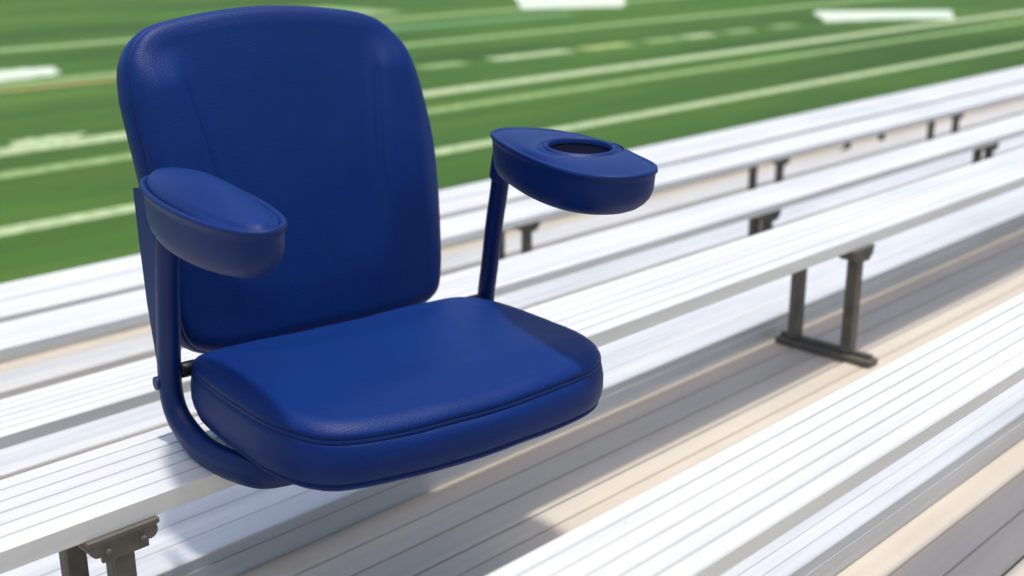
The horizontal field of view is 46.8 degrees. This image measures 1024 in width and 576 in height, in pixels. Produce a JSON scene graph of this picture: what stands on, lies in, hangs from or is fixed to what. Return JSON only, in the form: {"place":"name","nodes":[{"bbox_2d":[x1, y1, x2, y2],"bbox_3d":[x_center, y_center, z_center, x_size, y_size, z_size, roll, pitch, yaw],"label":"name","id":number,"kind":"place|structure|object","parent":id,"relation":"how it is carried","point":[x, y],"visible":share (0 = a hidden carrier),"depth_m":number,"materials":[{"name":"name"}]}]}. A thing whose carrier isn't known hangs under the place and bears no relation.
{"place":"outdoors","nodes":[
{"label":"outdoors","id":0,"kind":"place"},
{"bbox_2d":[0,0,1023,283],"bbox_3d":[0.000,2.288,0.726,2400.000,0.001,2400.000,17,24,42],"label":"ground","id":1,"kind":"structure","parent":0,"point":[88,110],"depth_m":18.77,"materials":[{"name":"green plant"}]},
{"bbox_2d":[0,67,60,80],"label":"painted mark","id":2,"kind":"object","parent":1,"relation":"on","point":[22,73],"visible":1,"depth_m":18.48,"materials":[{"name":"white paint"}]},
{"bbox_2d":[2,132,85,152],"bbox_3d":[-5.072,-1.591,12.928,0.836,0.001,1.148,17,24,42],"label":"painted mark","id":3,"kind":"object","parent":1,"relation":"on","point":[26,145],"visible":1,"depth_m":12.92,"materials":[{"name":"white paint"}]},
{"bbox_2d":[0,78,116,91],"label":"painted line","id":4,"kind":"object","parent":1,"relation":"on","point":[56,85],"visible":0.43,"depth_m":17.22,"materials":[{"name":"white paint"}]},
{"bbox_2d":[0,0,648,51],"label":"painted line","id":5,"kind":"object","parent":1,"relation":"on","point":[129,39],"visible":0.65,"depth_m":23.39,"materials":[{"name":"white paint"}]},
{"bbox_2d":[322,7,403,14],"bbox_3d":[-4.793,-6.911,29.696,2.929,0.001,3.334,13,22,35],"label":"painted mark","id":6,"kind":"object","parent":1,"relation":"on","point":[369,11],"visible":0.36,"depth_m":30.41,"materials":[{"name":"white paint"}]},
{"bbox_2d":[0,0,868,86],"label":"painted line","id":7,"kind":"object","parent":1,"relation":"on","point":[55,79],"visible":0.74,"depth_m":24.85,"materials":[{"name":"white paint"}]},
{"bbox_2d":[415,61,472,68],"bbox_3d":[-1.144,-3.684,19.539,0.416,0.001,0.992,17,24,42],"label":"hash mark","id":8,"kind":"object","parent":1,"relation":"on","point":[439,65],"visible":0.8,"depth_m":19.48,"materials":[{"name":"white paint"}]},
{"bbox_2d":[389,13,573,29],"bbox_3d":[-2.495,-5.625,25.655,0.400,0.001,11.200,17,24,42],"label":"painted line","id":9,"kind":"object","parent":1,"relation":"on","point":[446,24],"visible":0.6,"depth_m":27.37,"materials":[{"name":"white paint"}]},
{"bbox_2d":[483,54,537,59],"bbox_3d":[-0.005,-4.024,20.610,0.416,0.001,0.992,17,24,42],"label":"hash mark","id":10,"kind":"object","parent":1,"relation":"on","point":[511,57],"visible":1,"depth_m":20.56,"materials":[{"name":"white paint"}]},
{"bbox_2d":[0,43,1023,235],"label":"painted line","id":11,"kind":"object","parent":1,"relation":"on","point":[24,227],"visible":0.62,"depth_m":14.53,"materials":[{"name":"white paint"}]},
{"bbox_2d":[0,10,1023,155],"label":"painted line","id":12,"kind":"object","parent":1,"relation":"on","point":[104,138],"visible":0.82,"depth_m":19.35,"materials":[{"name":"white paint"}]},
{"bbox_2d":[0,20,1023,178],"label":"painted line","id":13,"kind":"object","parent":1,"relation":"on","point":[42,169],"visible":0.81,"depth_m":17.02,"materials":[{"name":"white paint"}]},
{"bbox_2d":[0,97,1023,364],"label":"bleacher step","id":14,"kind":"object","parent":1,"relation":"on","point":[78,341],"visible":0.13,"depth_m":6.17,"materials":[{"name":"grey metal"}]},
{"bbox_2d":[0,100,1023,371],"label":"bleacher deck","id":15,"kind":"structure","parent":14,"relation":"attached to","point":[148,328],"depth_m":6.13,"materials":[{"name":"metal"}]},
{"bbox_2d":[0,66,1023,322],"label":"bleacher bench","id":16,"kind":"object","parent":15,"relation":"on","point":[58,290],"visible":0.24,"depth_m":6.22,"materials":[{"name":"metal"}]},
{"bbox_2d":[528,50,576,55],"bbox_3d":[0.711,-4.236,21.276,0.416,0.001,0.992,17,24,42],"label":"hash mark","id":17,"kind":"object","parent":1,"relation":"on","point":[551,52],"visible":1,"depth_m":21.29,"materials":[{"name":"white paint"}]},
{"bbox_2d":[517,0,625,8],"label":"painted mark","id":18,"kind":"object","parent":1,"relation":"on","point":[536,4],"visible":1,"depth_m":32.76,"materials":[{"name":"white paint"}]},
{"bbox_2d":[575,43,636,49],"bbox_3d":[1.765,-4.550,22.266,0.416,0.001,1.360,17,24,42],"label":"hash mark","id":19,"kind":"object","parent":1,"relation":"on","point":[605,46],"visible":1,"depth_m":22.25,"materials":[{"name":"white paint"}]},
{"bbox_2d":[642,37,680,42],"bbox_3d":[2.960,-4.907,23.392,0.416,0.001,0.992,17,24,42],"label":"hash mark","id":20,"kind":"object","parent":1,"relation":"on","point":[661,40],"visible":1,"depth_m":23.30,"materials":[{"name":"white paint"}]},
{"bbox_2d":[678,33,717,37],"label":"hash mark","id":21,"kind":"object","parent":1,"relation":"on","point":[697,35],"visible":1,"depth_m":24.25,"materials":[{"name":"white paint"}]},
{"bbox_2d":[722,29,757,32],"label":"hash mark","id":22,"kind":"object","parent":1,"relation":"on","point":[740,30],"visible":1,"depth_m":25.06,"materials":[{"name":"white paint"}]},
{"bbox_2d":[766,24,800,27],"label":"hash mark","id":23,"kind":"object","parent":1,"relation":"on","point":[783,25],"visible":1,"depth_m":26.17,"materials":[{"name":"white paint"}]},
{"bbox_2d":[814,10,953,21],"bbox_3d":[9.257,-6.666,28.924,4.465,0.001,3.181,-2,18,-5],"label":"painted mark","id":24,"kind":"object","parent":1,"relation":"on","point":[832,16],"visible":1,"depth_m":28.92,"materials":[{"name":"white paint"}]},
{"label":"bleacher deck","id":25,"kind":"structure","parent":1,"relation":"on","visible":0},
{"bbox_2d":[0,114,1023,449],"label":"bleacher bench","id":26,"kind":"object","parent":25,"relation":"on","point":[42,412],"visible":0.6,"depth_m":3.70,"materials":[{"name":"metal"}]},
{"bbox_2d":[0,135,1023,479],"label":"bleacher step","id":27,"kind":"object","parent":25,"relation":"attached to","point":[56,447],"visible":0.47,"depth_m":4.34,"materials":[{"name":"grey metal"}]},
{"bbox_2d":[238,230,1023,575],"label":"bleacher deck","id":28,"kind":"structure","parent":0,"point":[490,518],"depth_m":2.71,"materials":[{"name":"metal"}]},
{"bbox_2d":[0,147,1023,575],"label":"bleacher bench","id":29,"kind":"object","parent":28,"relation":"on","point":[108,503],"visible":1,"depth_m":2.57,"materials":[{"name":"metal"}]},
{"bbox_2d":[116,5,657,491],"bbox_3d":[-0.233,-0.097,1.918,0.780,0.667,0.758,-13,22,-35],"label":"stadium chair","id":30,"kind":"object","parent":29,"relation":"on","point":[286,195],"visible":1,"depth_m":1.92,"materials":[{"name":"blue plastic"}]},
{"bbox_2d":[0,186,1023,575],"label":"bleacher step","id":31,"kind":"object","parent":28,"relation":"attached to","point":[236,530],"depth_m":2.99,"materials":[{"name":"grey metal"}]},
{"bbox_2d":[836,439,1023,575],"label":"bleacher deck","id":32,"kind":"structure","parent":0,"point":[973,525],"depth_m":2.23,"materials":[{"name":"metal"}]},
{"bbox_2d":[486,293,1023,575],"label":"bleacher bench","id":33,"kind":"object","parent":32,"relation":"on","point":[722,512],"depth_m":1.49,"materials":[{"name":"metal"}]},
{"bbox_2d":[720,379,1023,575],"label":"bleacher step","id":34,"kind":"object","parent":32,"relation":"attached to","point":[839,535],"depth_m":2.26,"materials":[{"name":"grey metal"}]},
{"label":"bleacher deck","id":35,"kind":"structure","parent":0,"visible":0},
{"bbox_2d":[0,82,1023,358],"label":"bleacher bench","id":36,"kind":"object","parent":35,"relation":"on","point":[108,314],"visible":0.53,"depth_m":4.76,"materials":[{"name":"metal"}]},
{"bbox_2d":[0,103,1023,399],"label":"bleacher step","id":37,"kind":"object","parent":35,"relation":"attached to","point":[66,367],"visible":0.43,"depth_m":5.52,"materials":[{"name":"grey metal"}]}
]}

